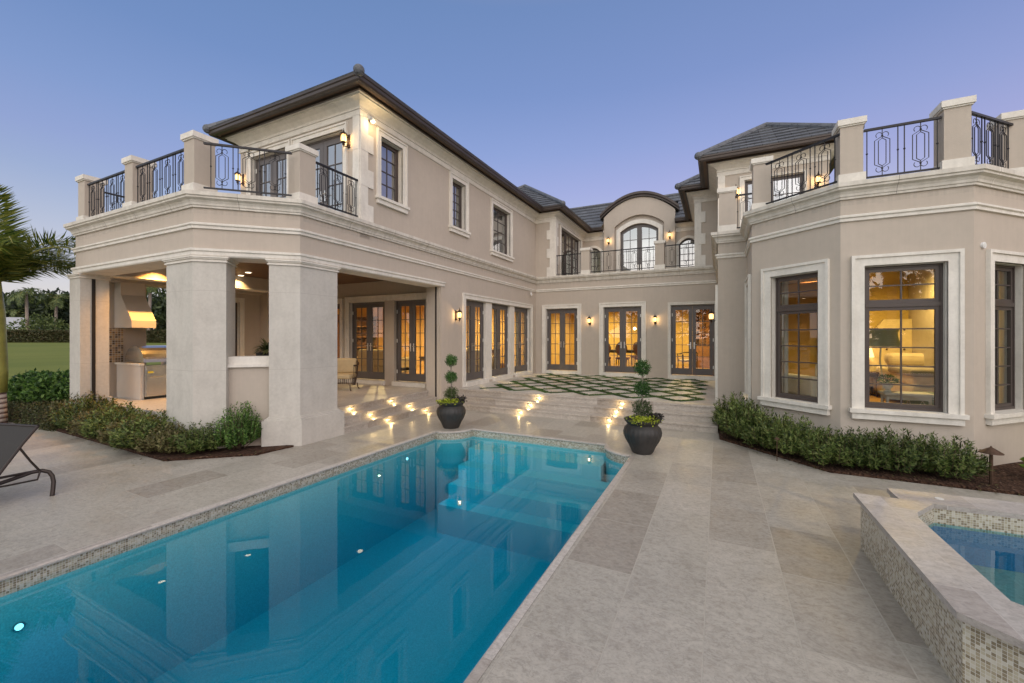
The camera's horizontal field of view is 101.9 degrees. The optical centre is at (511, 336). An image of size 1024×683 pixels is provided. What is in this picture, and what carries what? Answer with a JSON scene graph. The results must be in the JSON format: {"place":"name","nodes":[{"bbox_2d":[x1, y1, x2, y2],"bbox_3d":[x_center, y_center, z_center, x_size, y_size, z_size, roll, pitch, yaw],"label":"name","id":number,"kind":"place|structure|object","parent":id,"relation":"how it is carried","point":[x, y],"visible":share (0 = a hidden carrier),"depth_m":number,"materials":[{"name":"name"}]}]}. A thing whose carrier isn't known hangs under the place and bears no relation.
{"place":"outdoors","nodes":[
{"label":"outdoors","id":0,"kind":"place"},
{"bbox_2d":[7,343,165,397],"bbox_3d":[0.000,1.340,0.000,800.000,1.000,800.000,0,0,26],"label":"ground","id":1,"kind":"structure","parent":0,"point":[39,357],"depth_m":27.68,"materials":[{"name":"plant"}]},
{"bbox_2d":[6,307,34,317],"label":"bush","id":2,"kind":"object","parent":1,"relation":"on","point":[13,313],"visible":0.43,"depth_m":75.29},
{"bbox_2d":[4,287,48,329],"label":"palm tree","id":3,"kind":"object","parent":1,"relation":"on","point":[21,296],"visible":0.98,"depth_m":67.24,"materials":[{"name":"plant"}]},
{"bbox_2d":[6,317,52,329],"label":"neighbour house","id":4,"kind":"structure","parent":1,"relation":"on","point":[9,319],"depth_m":73.03,"materials":[{"name":"paint"}]},
{"bbox_2d":[3,289,68,316],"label":"broadleaf tree","id":5,"kind":"object","parent":1,"relation":"on","point":[16,306],"visible":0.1,"depth_m":76.93,"materials":[{"name":"green plant"}]},
{"bbox_2d":[6,312,69,329],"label":"flowering bank","id":6,"kind":"structure","parent":1,"relation":"on","point":[47,323],"depth_m":68.81,"materials":[{"name":"plant"}]},
{"bbox_2d":[23,287,69,329],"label":"broadleaf tree","id":7,"kind":"object","parent":1,"relation":"on","point":[63,314],"visible":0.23,"depth_m":73.96,"materials":[{"name":"green plant"}]},
{"bbox_2d":[36,293,69,327],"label":"palm tree","id":8,"kind":"object","parent":1,"relation":"on","point":[56,301],"visible":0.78,"depth_m":72.38,"materials":[{"name":"plant"}]},
{"bbox_2d":[7,329,165,342],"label":"boundary hedge","id":9,"kind":"object","parent":1,"relation":"on","point":[50,336],"visible":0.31,"depth_m":59.72,"materials":[{"name":"plant"}]},
{"bbox_2d":[146,292,165,330],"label":"broadleaf tree","id":10,"kind":"object","parent":1,"relation":"on","point":[157,307],"visible":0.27,"depth_m":72.89,"materials":[{"name":"green plant"}]},
{"bbox_2d":[146,287,165,342],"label":"palm tree","id":11,"kind":"object","parent":1,"relation":"on","point":[149,290],"visible":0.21,"depth_m":59.91,"materials":[{"name":"plant"}]},
{"bbox_2d":[63,64,1023,466],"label":"house","id":12,"kind":"structure","parent":1,"relation":"on","point":[413,230],"depth_m":7.74,"materials":[{"name":"paint"}]},
{"bbox_2d":[114,282,155,327],"bbox_3d":[-8.550,-0.890,9.435,0.800,1.380,0.440,0,0,26],"label":"range hood","id":13,"kind":"object","parent":12,"relation":"attached to","point":[132,308],"visible":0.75,"depth_m":9.34,"materials":[{"name":"paint"}]},
{"bbox_2d":[235,303,236,355],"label":"window","id":14,"kind":"structure","parent":12,"relation":"in","point":[235,303],"depth_m":11.69,"materials":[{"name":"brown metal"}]},
{"bbox_2d":[250,337,268,355],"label":"bromeliad plant","id":15,"kind":"object","parent":12,"relation":"on","point":[264,348],"visible":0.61,"depth_m":7.81,"materials":[{"name":"green plant"}]},
{"bbox_2d":[256,153,286,197],"bbox_3d":[-5.342,-3.063,9.335,1.234,2.027,0.082,0,0,26],"label":"french door","id":16,"kind":"structure","parent":12,"relation":"in","point":[274,179],"depth_m":9.35,"materials":[{"name":"paint"}]},
{"bbox_2d":[269,162,278,196],"bbox_3d":[-5.593,-3.245,9.773,0.300,2.350,0.070,0,0,26],"label":"curtain","id":17,"kind":"object","parent":12,"relation":"hanging from","point":[278,178],"depth_m":9.71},
{"bbox_2d":[316,150,319,204],"bbox_3d":[-4.227,-3.245,9.096,0.250,2.350,0.070,0,0,26],"label":"curtain","id":18,"kind":"object","parent":12,"relation":"hanging from","point":[318,159],"visible":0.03,"depth_m":9.09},
{"bbox_2d":[306,134,342,212],"bbox_3d":[-3.907,-3.064,8.604,1.374,2.027,0.119,0,0,26],"label":"french door","id":19,"kind":"structure","parent":12,"relation":"in","point":[322,145],"depth_m":8.57,"materials":[{"name":"paint"}]},
{"bbox_2d":[337,304,339,357],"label":"french door","id":20,"kind":"structure","parent":12,"relation":"in","point":[338,305],"depth_m":12.71,"materials":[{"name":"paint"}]},
{"bbox_2d":[340,128,349,147],"bbox_3d":[-3.235,-3.840,8.046,0.144,0.370,0.202,0,0,26],"label":"wall lantern","id":21,"kind":"object","parent":12,"relation":"attached to","point":[343,134],"depth_m":8.02,"materials":[{"name":"brown metal"}]},
{"bbox_2d":[337,314,376,357],"bbox_3d":[-6.334,0.205,16.975,0.420,2.150,1.860,0,0,26],"label":"bookcase","id":22,"kind":"object","parent":12,"relation":"on","point":[364,330],"visible":0.23,"depth_m":17.20,"materials":[{"name":"brown wood"}]},
{"bbox_2d":[352,302,384,379],"bbox_3d":[-4.178,0.119,12.169,1.344,2.252,0.119,0,0,26],"label":"french door","id":23,"kind":"structure","parent":12,"relation":"in","point":[369,374],"depth_m":12.16,"materials":[{"name":"paint"}]},
{"bbox_2d":[357,349,408,372],"bbox_3d":[-4.261,0.850,13.928,2.000,0.860,0.900,0,0,26],"label":"sofa","id":24,"kind":"object","parent":12,"relation":"on","point":[364,361],"visible":0.3,"depth_m":13.53,"materials":[{"name":"fabric"}]},
{"bbox_2d":[381,141,397,201],"bbox_3d":[-2.671,-3.470,8.856,0.072,1.234,0.634,0,0,26],"label":"window","id":25,"kind":"structure","parent":12,"relation":"in","point":[383,144],"depth_m":9.02,"materials":[{"name":"grey metal"}]},
{"bbox_2d":[396,300,425,381],"bbox_3d":[-2.753,0.119,11.464,1.104,2.252,0.119,0,0,26],"label":"french door","id":26,"kind":"structure","parent":12,"relation":"in","point":[412,376],"depth_m":11.49,"materials":[{"name":"paint"}]},
{"bbox_2d":[453,182,461,228],"bbox_3d":[-1.546,-3.485,11.127,0.072,1.244,0.604,0,0,26],"label":"window","id":27,"kind":"structure","parent":12,"relation":"in","point":[454,184],"depth_m":11.32,"materials":[{"name":"brown metal"}]},
{"bbox_2d":[468,306,469,372],"bbox_3d":[-1.200,-0.020,12.446,0.070,2.600,0.400,0,0,26],"label":"curtain","id":28,"kind":"object","parent":12,"relation":"hanging from","point":[468,339],"visible":0.09,"depth_m":12.27,"materials":[{"name":"fabric"}]},
{"bbox_2d":[466,300,482,380],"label":"french door","id":29,"kind":"structure","parent":12,"relation":"in","point":[473,375],"depth_m":11.96,"materials":[{"name":"paint"}]},
{"bbox_2d":[466,349,493,372],"bbox_3d":[-1.619,0.850,14.071,2.000,0.860,0.900,0,0,6],"label":"sofa","id":30,"kind":"object","parent":12,"relation":"on","point":[478,360],"visible":0.06,"depth_m":13.60,"materials":[{"name":"fabric"}]},
{"bbox_2d":[494,309,495,368],"bbox_3d":[-0.490,-0.020,13.880,0.070,2.600,0.400,0,0,26],"label":"curtain","id":31,"kind":"object","parent":12,"relation":"hanging from","point":[494,339],"visible":0.12,"depth_m":13.70,"materials":[{"name":"fabric"}]},
{"bbox_2d":[492,304,507,375],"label":"french door","id":32,"kind":"structure","parent":12,"relation":"in","point":[498,371],"depth_m":13.51,"materials":[{"name":"paint"}]},
{"bbox_2d":[493,207,506,254],"bbox_3d":[-0.458,-3.355,13.323,0.072,1.424,1.164,0,0,26],"label":"window","id":33,"kind":"structure","parent":12,"relation":"in","point":[495,209],"depth_m":13.58,"materials":[{"name":"glass"}]},
{"bbox_2d":[515,312,517,365],"bbox_3d":[0.220,-0.020,15.313,0.070,2.600,0.400,0,0,26],"label":"curtain","id":34,"kind":"object","parent":12,"relation":"hanging from","point":[516,339],"visible":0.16,"depth_m":15.20,"materials":[{"name":"fabric"}]},
{"bbox_2d":[515,307,526,371],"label":"french door","id":35,"kind":"structure","parent":12,"relation":"in","point":[520,367],"depth_m":14.81,"materials":[{"name":"paint"}]},
{"bbox_2d":[547,309,576,370],"bbox_3d":[1.864,0.109,15.382,1.192,2.272,0.119,0,0,26],"label":"french door","id":36,"kind":"structure","parent":12,"relation":"in","point":[562,366],"depth_m":15.40,"materials":[{"name":"paint"}]},
{"bbox_2d":[562,230,565,274],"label":"window","id":37,"kind":"structure","parent":12,"relation":"in","point":[563,232],"depth_m":16.68,"materials":[{"name":"brown metal"}]},
{"bbox_2d":[566,233,571,274],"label":"window","id":38,"kind":"structure","parent":12,"relation":"in","point":[567,234],"depth_m":17.14,"materials":[{"name":"brown metal"}]},
{"bbox_2d":[572,237,577,274],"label":"window","id":39,"kind":"structure","parent":12,"relation":"in","point":[574,239],"depth_m":18.03,"materials":[{"name":"brown metal"}]},
{"bbox_2d":[604,307,640,372],"bbox_3d":[3.837,0.109,14.404,1.264,2.272,0.119,0,0,26],"label":"french door","id":40,"kind":"structure","parent":12,"relation":"in","point":[622,368],"depth_m":14.41,"materials":[{"name":"paint"}]},
{"bbox_2d":[615,342,629,365],"bbox_3d":[4.203,0.738,15.808,0.460,1.087,0.493,0,0,26],"label":"dining chair","id":41,"kind":"object","parent":12,"relation":"on","point":[617,348],"visible":0.63,"depth_m":15.65,"materials":[{"name":"wood"}]},
{"bbox_2d":[621,224,657,270],"bbox_3d":[5.430,-3.425,17.699,1.554,2.750,0.080,0,0,26],"label":"french door","id":42,"kind":"structure","parent":12,"relation":"in","point":[639,226],"depth_m":17.71,"materials":[{"name":"paint"}]},
{"bbox_2d":[679,238,693,266],"bbox_3d":[7.157,-3.250,16.860,0.694,1.460,0.050,0,0,26],"label":"window","id":43,"kind":"structure","parent":12,"relation":"in","point":[680,254],"depth_m":16.90,"materials":[{"name":"glass"}]},
{"bbox_2d":[677,352,697,368],"bbox_3d":[6.205,0.902,14.659,0.639,0.760,0.584,0,0,6],"label":"wooden armchair","id":44,"kind":"object","parent":12,"relation":"on","point":[684,360],"visible":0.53,"depth_m":14.43,"materials":[{"name":"brown wood"}]},
{"bbox_2d":[671,304,713,375],"bbox_3d":[5.824,0.109,13.420,1.280,2.272,0.119,0,0,26],"label":"french door","id":45,"kind":"structure","parent":12,"relation":"in","point":[692,370],"depth_m":13.43,"materials":[{"name":"paint"}]},
{"bbox_2d":[696,309,709,367],"bbox_3d":[8.048,-0.020,17.094,1.110,2.600,0.420,0,0,26],"label":"display cabinet","id":46,"kind":"object","parent":12,"relation":"on","point":[706,343],"visible":0.34,"depth_m":17.09,"materials":[{"name":"brown wood"}]},
{"bbox_2d":[745,181,751,211],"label":"window","id":47,"kind":"structure","parent":12,"relation":"in","point":[747,183],"depth_m":10.90,"materials":[{"name":"grey metal"}]},
{"bbox_2d":[782,281,787,392],"bbox_3d":[4.776,-0.050,7.354,0.040,2.740,0.248,0,0,-17],"label":"curtain","id":48,"kind":"object","parent":12,"relation":"hanging from","point":[784,341],"visible":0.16,"depth_m":7.28,"materials":[{"name":"fabric"}]},
{"bbox_2d":[772,173,802,200],"bbox_3d":[6.952,-3.055,10.533,0.704,2.024,0.072,0,0,26],"label":"window","id":49,"kind":"structure","parent":12,"relation":"in","point":[800,175],"depth_m":10.52,"materials":[{"name":"glass"}]},
{"bbox_2d":[776,272,817,402],"bbox_3d":[4.691,0.013,6.798,0.078,2.039,0.745,0,0,-22],"label":"window","id":50,"kind":"structure","parent":12,"relation":"in","point":[798,308],"depth_m":6.87,"materials":[{"name":"brown metal"}]},
{"bbox_2d":[788,364,816,396],"bbox_3d":[5.830,0.900,7.816,1.100,0.860,0.900,0,0,-4],"label":"sofa","id":51,"kind":"object","parent":12,"relation":"on","point":[808,387],"visible":0.21,"depth_m":7.55,"materials":[{"name":"fabric"}]},
{"bbox_2d":[869,371,878,396],"bbox_3d":[7.997,1.055,9.431,0.450,0.550,0.450,0,0,26],"label":"side table","id":52,"kind":"object","parent":12,"relation":"on","point":[873,373],"visible":0.37,"depth_m":9.20,"materials":[{"name":"brown wood"}]},
{"bbox_2d":[869,329,899,389],"bbox_3d":[6.609,0.595,7.440,0.520,1.471,0.520,0,0,26],"label":"floor lamp","id":53,"kind":"object","parent":12,"relation":"on","point":[885,338],"visible":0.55,"depth_m":7.25,"materials":[{"name":"white metal"}]},
{"bbox_2d":[869,319,933,391],"bbox_3d":[8.637,0.410,8.087,2.100,1.600,2.300,0,0,26],"label":"sofa","id":54,"kind":"object","parent":12,"relation":"on","point":[915,375],"visible":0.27,"depth_m":8.79,"materials":[{"name":"beige fabric"}]},
{"bbox_2d":[865,263,942,411],"bbox_3d":[5.530,0.013,5.910,0.859,2.039,0.078,0,0,26],"label":"window","id":55,"kind":"structure","parent":12,"relation":"in","point":[936,303],"depth_m":5.84,"materials":[{"name":"brown metal"}]},
{"bbox_2d":[878,390,933,404],"bbox_3d":[6.437,1.120,6.800,0.620,0.420,0.350,0,0,26],"label":"side table","id":56,"kind":"object","parent":12,"relation":"on","point":[915,396],"visible":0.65,"depth_m":6.69,"materials":[{"name":"white paint"}]},
{"bbox_2d":[876,374,898,391],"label":"potted plant","id":57,"kind":"object","parent":56,"relation":"on","point":[887,388],"visible":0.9,"depth_m":6.85,"materials":[{"name":"green plant"}]},
{"bbox_2d":[903,391,933,404],"bbox_3d":[6.844,1.115,6.788,0.659,0.390,0.662,0,0,26],"label":"ottoman","id":58,"kind":"object","parent":12,"relation":"on","point":[915,402],"visible":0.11,"depth_m":6.74,"materials":[{"name":"fabric"}]},
{"bbox_2d":[998,271,998,402],"bbox_3d":[7.085,-0.050,6.171,0.589,2.740,0.060,0,0,-23],"label":"curtain","id":59,"kind":"object","parent":12,"relation":"hanging from","point":[998,339],"visible":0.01,"depth_m":6.23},
{"bbox_2d":[995,265,1014,410],"bbox_3d":[6.837,0.013,5.868,0.774,2.039,0.078,0,0,-19],"label":"window","id":60,"kind":"structure","parent":12,"relation":"in","point":[1008,304],"depth_m":5.95,"materials":[{"name":"brown metal"}]},
{"bbox_2d":[0,410,1023,682],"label":"pool deck","id":61,"kind":"structure","parent":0,"point":[700,558],"depth_m":3.49,"materials":[{"name":"stone"}]},
{"bbox_2d":[0,423,55,495],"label":"sun lounger","id":62,"kind":"object","parent":61,"relation":"on","point":[14,438],"visible":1,"depth_m":4.62,"materials":[{"name":"fabric"}]},
{"bbox_2d":[0,185,75,422],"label":"palm tree","id":63,"kind":"object","parent":61,"relation":"on","point":[18,256],"visible":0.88,"depth_m":8.44,"materials":[{"name":"green plant"}]},
{"bbox_2d":[0,436,623,682],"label":"pool shell","id":64,"kind":"object","parent":61,"relation":"in","point":[430,561],"visible":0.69,"depth_m":4.80,"materials":[{"name":"liquid"}]},
{"bbox_2d":[12,621,25,631],"bbox_3d":[-3.739,2.200,3.152,0.020,0.068,0.068,0,0,26],"label":"pool light","id":65,"kind":"object","parent":64,"relation":"attached to","point":[18,626],"visible":1,"depth_m":3.15,"materials":[{"name":"metal"}]},
{"bbox_2d":[0,430,628,680],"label":"pool tile band","id":66,"kind":"object","parent":64,"relation":"attached to","point":[36,576],"visible":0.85,"depth_m":4.50,"materials":[{"name":"tile"}]},
{"bbox_2d":[0,428,633,682],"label":"pool coping","id":67,"kind":"object","parent":61,"relation":"on","point":[483,663],"visible":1,"depth_m":3.69,"materials":[{"name":"stone"}]},
{"bbox_2d":[337,390,439,433],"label":"loggia steps","id":68,"kind":"structure","parent":61,"relation":"on","point":[358,418],"depth_m":8.82,"materials":[{"name":"stone"}]},
{"bbox_2d":[436,399,465,428],"bbox_3d":[-1.193,1.520,8.157,0.574,0.520,0.574,0,0,26],"label":"urn planter","id":69,"kind":"object","parent":61,"relation":"on","point":[451,415],"visible":0.83,"depth_m":7.95,"materials":[{"name":"ceramic"}]},
{"bbox_2d":[436,398,463,404],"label":"trailing plant","id":70,"kind":"object","parent":69,"relation":"in","point":[446,400],"visible":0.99,"depth_m":7.95,"materials":[{"name":"green plant"}]},
{"bbox_2d":[443,354,458,399],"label":"topiary","id":71,"kind":"object","parent":69,"relation":"on","point":[451,360],"visible":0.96,"depth_m":8.12,"materials":[{"name":"green plant"}]},
{"bbox_2d":[455,388,717,433],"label":"court steps","id":72,"kind":"structure","parent":61,"relation":"on","point":[688,417],"depth_m":9.06,"materials":[{"name":"stone"}]},
{"bbox_2d":[623,415,661,454],"bbox_3d":[2.006,1.520,6.394,0.574,0.520,0.574,0,0,26],"label":"urn planter","id":73,"kind":"object","parent":61,"relation":"on","point":[645,439],"visible":0.88,"depth_m":6.19,"materials":[{"name":"ceramic"}]},
{"bbox_2d":[631,358,652,421],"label":"topiary","id":74,"kind":"object","parent":73,"relation":"on","point":[642,389],"visible":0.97,"depth_m":6.35,"materials":[{"name":"green plant"}]},
{"bbox_2d":[625,414,662,426],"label":"trailing plant","id":75,"kind":"object","parent":73,"relation":"in","point":[644,419],"visible":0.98,"depth_m":6.18,"materials":[{"name":"green plant"}]},
{"bbox_2d":[644,412,663,422],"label":"trailing plant","id":76,"kind":"object","parent":73,"relation":"in","point":[659,416],"visible":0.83,"depth_m":6.27,"materials":[{"name":"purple plant"}]},
{"bbox_2d":[853,488,1023,682],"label":"spa tub","id":77,"kind":"object","parent":61,"relation":"on","point":[923,551],"visible":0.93,"depth_m":2.61,"materials":[{"name":"tile"}]},
{"bbox_2d":[0,0,1023,328],"label":"sky","id":78,"kind":"structure","parent":0,"point":[579,103],"materials":[{"name":"blue"}]},
{"bbox_2d":[457,373,717,404],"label":"court terrace","id":79,"kind":"structure","parent":0,"point":[709,398],"depth_m":10.92,"materials":[{"name":"stone"}]},
{"bbox_2d":[480,373,707,401],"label":"grass","id":80,"kind":"structure","parent":0,"point":[592,389],"depth_m":11.32,"materials":[{"name":"plant"}]},
{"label":"garden ground","id":81,"kind":"structure","parent":0,"visible":0},
{"bbox_2d":[7,368,57,402],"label":"garden bush","id":82,"kind":"object","parent":81,"relation":"on","point":[14,388],"visible":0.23,"depth_m":9.38,"materials":[{"name":"green plant"}]},
{"bbox_2d":[7,398,69,430],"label":"clipped hedge","id":83,"kind":"object","parent":81,"relation":"on","point":[29,413],"visible":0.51,"depth_m":8.40,"materials":[{"name":"green plant"}]},
{"bbox_2d":[19,368,69,403],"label":"garden bush","id":84,"kind":"object","parent":81,"relation":"on","point":[35,383],"visible":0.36,"depth_m":9.23,"materials":[{"name":"green plant"}]},
{"bbox_2d":[49,377,69,402],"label":"garden bush","id":85,"kind":"object","parent":81,"relation":"on","point":[64,390],"visible":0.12,"depth_m":9.21,"materials":[{"name":"green plant"}]},
{"bbox_2d":[56,428,293,460],"bbox_3d":[-6.580,1.815,7.489,6.160,0.130,1.320,0,0,26],"label":"planting bed","id":86,"kind":"object","parent":81,"relation":"on","point":[209,454],"visible":0.35,"depth_m":6.28,"materials":[{"name":"soil"}]},
{"bbox_2d":[43,390,114,423],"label":"shrub","id":87,"kind":"object","parent":86,"relation":"on","point":[52,407],"visible":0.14,"depth_m":8.06,"materials":[{"name":"green plant"}]},
{"bbox_2d":[48,394,121,429],"bbox_3d":[-7.947,1.420,7.818,1.080,0.688,1.056,0,0,41],"label":"shrub","id":88,"kind":"object","parent":86,"relation":"on","point":[64,416],"visible":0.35,"depth_m":7.62,"materials":[{"name":"green plant"}]},
{"bbox_2d":[65,401,127,434],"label":"shrub","id":89,"kind":"object","parent":86,"relation":"on","point":[74,426],"visible":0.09,"depth_m":7.30,"materials":[{"name":"green plant"}]},
{"bbox_2d":[76,401,156,438],"bbox_3d":[-6.808,1.441,7.197,1.080,0.645,1.056,0,0,-28],"label":"shrub","id":90,"kind":"object","parent":86,"relation":"on","point":[94,425],"visible":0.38,"depth_m":6.99,"materials":[{"name":"green plant"}]},
{"bbox_2d":[96,412,160,444],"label":"shrub","id":91,"kind":"object","parent":86,"relation":"on","point":[104,436],"visible":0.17,"depth_m":6.65,"materials":[{"name":"green plant"}]},
{"bbox_2d":[106,409,177,449],"bbox_3d":[-5.714,1.462,6.588,1.134,0.602,1.109,0,0,-21],"label":"shrub","id":92,"kind":"object","parent":86,"relation":"on","point":[125,437],"visible":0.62,"depth_m":6.32,"materials":[{"name":"green plant"}]},
{"bbox_2d":[133,421,196,453],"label":"shrub","id":93,"kind":"object","parent":86,"relation":"on","point":[150,444],"visible":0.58,"depth_m":6.16,"materials":[{"name":"green plant"}]},
{"bbox_2d":[165,420,225,453],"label":"shrub","id":94,"kind":"object","parent":86,"relation":"on","point":[201,442],"visible":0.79,"depth_m":6.17,"materials":[{"name":"green plant"}]},
{"bbox_2d":[213,401,262,449],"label":"shrub","id":95,"kind":"object","parent":86,"relation":"on","point":[237,435],"visible":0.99,"depth_m":6.40,"materials":[{"name":"green plant"}]},
{"bbox_2d":[109,382,425,419],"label":"loggia floor","id":96,"kind":"structure","parent":81,"relation":"on","point":[355,394],"depth_m":9.46,"materials":[{"name":"stone"}]},
{"bbox_2d":[114,362,165,399],"bbox_3d":[-8.123,0.970,9.860,1.130,0.780,1.600,0,0,26],"label":"grill counter","id":97,"kind":"object","parent":96,"relation":"on","point":[130,380],"visible":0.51,"depth_m":9.13,"materials":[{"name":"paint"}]},
{"bbox_2d":[125,345,165,396],"bbox_3d":[-8.144,0.750,9.513,0.979,1.100,0.772,0,0,26],"label":"barbecue grill","id":98,"kind":"object","parent":97,"relation":"in","point":[154,380],"visible":0.49,"depth_m":9.17,"materials":[{"name":"metal"}]},
{"bbox_2d":[146,374,165,395],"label":"door","id":99,"kind":"structure","parent":98,"relation":"in","point":[155,385],"depth_m":9.12,"materials":[{"name":"metal"}]},
{"bbox_2d":[337,358,359,390],"bbox_3d":[-4.341,0.965,10.705,0.807,0.810,0.662,0,0,1],"label":"wicker armchair","id":100,"kind":"object","parent":96,"relation":"on","point":[347,368],"visible":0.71,"depth_m":10.79,"materials":[{"name":"fabric"}]},
{"bbox_2d":[718,425,1023,495],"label":"planting bed","id":101,"kind":"object","parent":81,"relation":"on","point":[1008,478],"visible":0.28,"depth_m":5.28,"materials":[{"name":"soil"}]},
{"bbox_2d":[710,392,758,428],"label":"shrub","id":102,"kind":"object","parent":101,"relation":"on","point":[716,415],"visible":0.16,"depth_m":7.59,"materials":[{"name":"green plant"}]},
{"bbox_2d":[717,398,770,439],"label":"shrub","id":103,"kind":"object","parent":101,"relation":"on","point":[730,427],"visible":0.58,"depth_m":6.98,"materials":[{"name":"green plant"}]},
{"bbox_2d":[737,407,793,448],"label":"shrub","id":104,"kind":"object","parent":101,"relation":"on","point":[752,436],"visible":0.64,"depth_m":6.46,"materials":[{"name":"green plant"}]},
{"bbox_2d":[765,411,824,455],"bbox_3d":[4.170,1.437,6.131,0.823,0.653,0.841,0,0,-13],"label":"shrub","id":105,"kind":"object","parent":101,"relation":"on","point":[786,445],"visible":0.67,"depth_m":6.02,"materials":[{"name":"green plant"}]},
{"bbox_2d":[794,424,867,467],"bbox_3d":[4.352,1.486,5.726,0.903,0.554,0.883,0,0,-45],"label":"shrub","id":106,"kind":"object","parent":101,"relation":"on","point":[824,453],"visible":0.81,"depth_m":5.57,"materials":[{"name":"green plant"}]},
{"bbox_2d":[826,426,898,469],"bbox_3d":[4.669,1.476,5.566,0.821,0.574,0.803,0,0,32],"label":"shrub","id":107,"kind":"object","parent":101,"relation":"on","point":[867,459],"visible":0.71,"depth_m":5.38,"materials":[{"name":"green plant"}]},
{"bbox_2d":[860,424,937,473],"bbox_3d":[5.013,1.457,5.433,0.823,0.614,0.841,0,0,19],"label":"shrub","id":108,"kind":"object","parent":101,"relation":"on","point":[905,459],"visible":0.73,"depth_m":5.25,"materials":[{"name":"green plant"}]},
{"bbox_2d":[903,430,994,480],"bbox_3d":[5.445,1.481,5.241,0.863,0.564,0.882,0,0,9],"label":"shrub","id":109,"kind":"object","parent":101,"relation":"on","point":[947,460],"visible":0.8,"depth_m":5.06,"materials":[{"name":"green plant"}]},
{"bbox_2d":[978,446,1004,484],"bbox_3d":[5.675,1.551,4.923,0.210,0.518,0.210,0,0,26],"label":"path light","id":110,"kind":"object","parent":101,"relation":"on","point":[991,451],"visible":0.93,"depth_m":4.91,"materials":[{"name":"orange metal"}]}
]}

